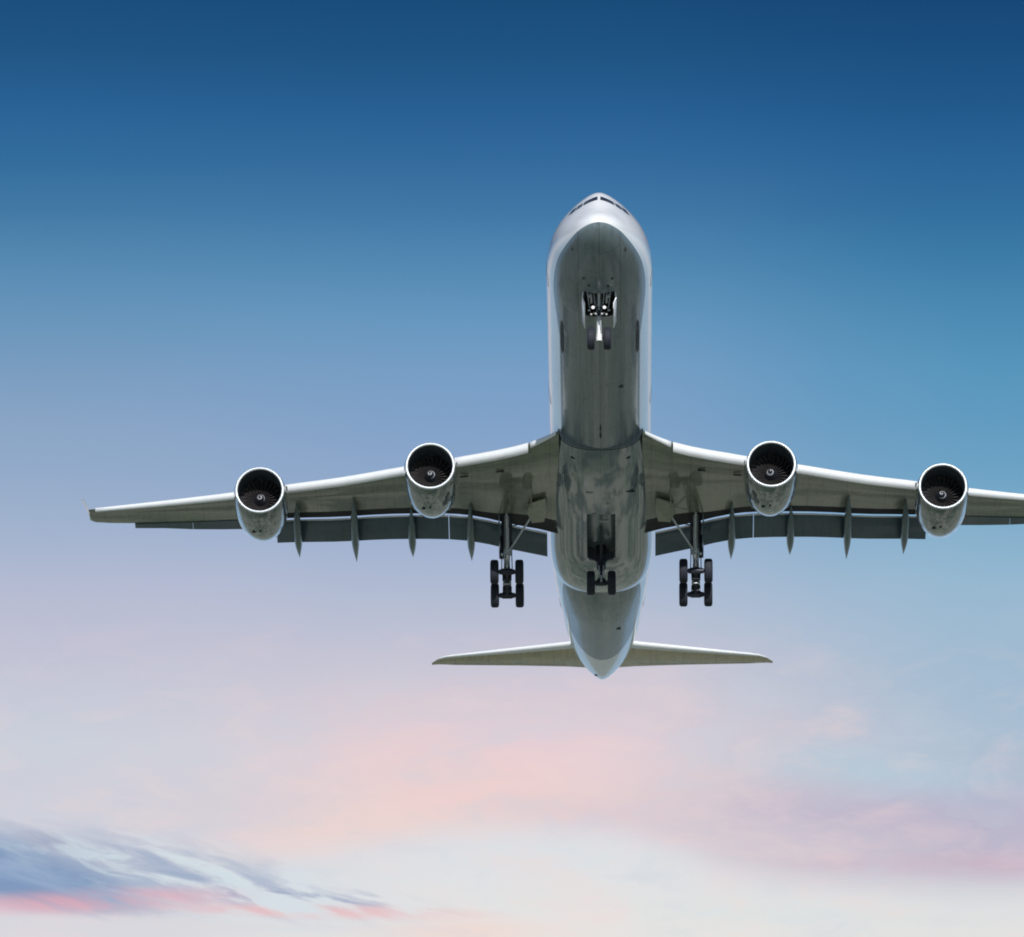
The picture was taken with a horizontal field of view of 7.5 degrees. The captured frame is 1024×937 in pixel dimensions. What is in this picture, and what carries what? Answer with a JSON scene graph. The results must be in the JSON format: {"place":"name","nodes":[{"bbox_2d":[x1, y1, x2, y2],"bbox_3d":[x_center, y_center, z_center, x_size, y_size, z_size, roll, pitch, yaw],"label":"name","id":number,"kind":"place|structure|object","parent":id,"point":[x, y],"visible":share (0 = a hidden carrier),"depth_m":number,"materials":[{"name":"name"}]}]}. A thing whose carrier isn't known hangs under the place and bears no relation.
{"place":"outdoors","nodes":[
{"label":"outdoors","id":0,"kind":"place"},
{"bbox_2d":[0,0,1023,936],"label":"sky","id":1,"kind":"structure","parent":0,"point":[301,241],"materials":[{"name":"blue"}]},
{"bbox_2d":[82,193,1023,678],"bbox_3d":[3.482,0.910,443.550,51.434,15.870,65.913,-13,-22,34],"label":"airplane","id":2,"kind":"object","parent":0,"point":[600,483],"visible":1,"depth_m":436.34,"materials":[{"name":"paint"}]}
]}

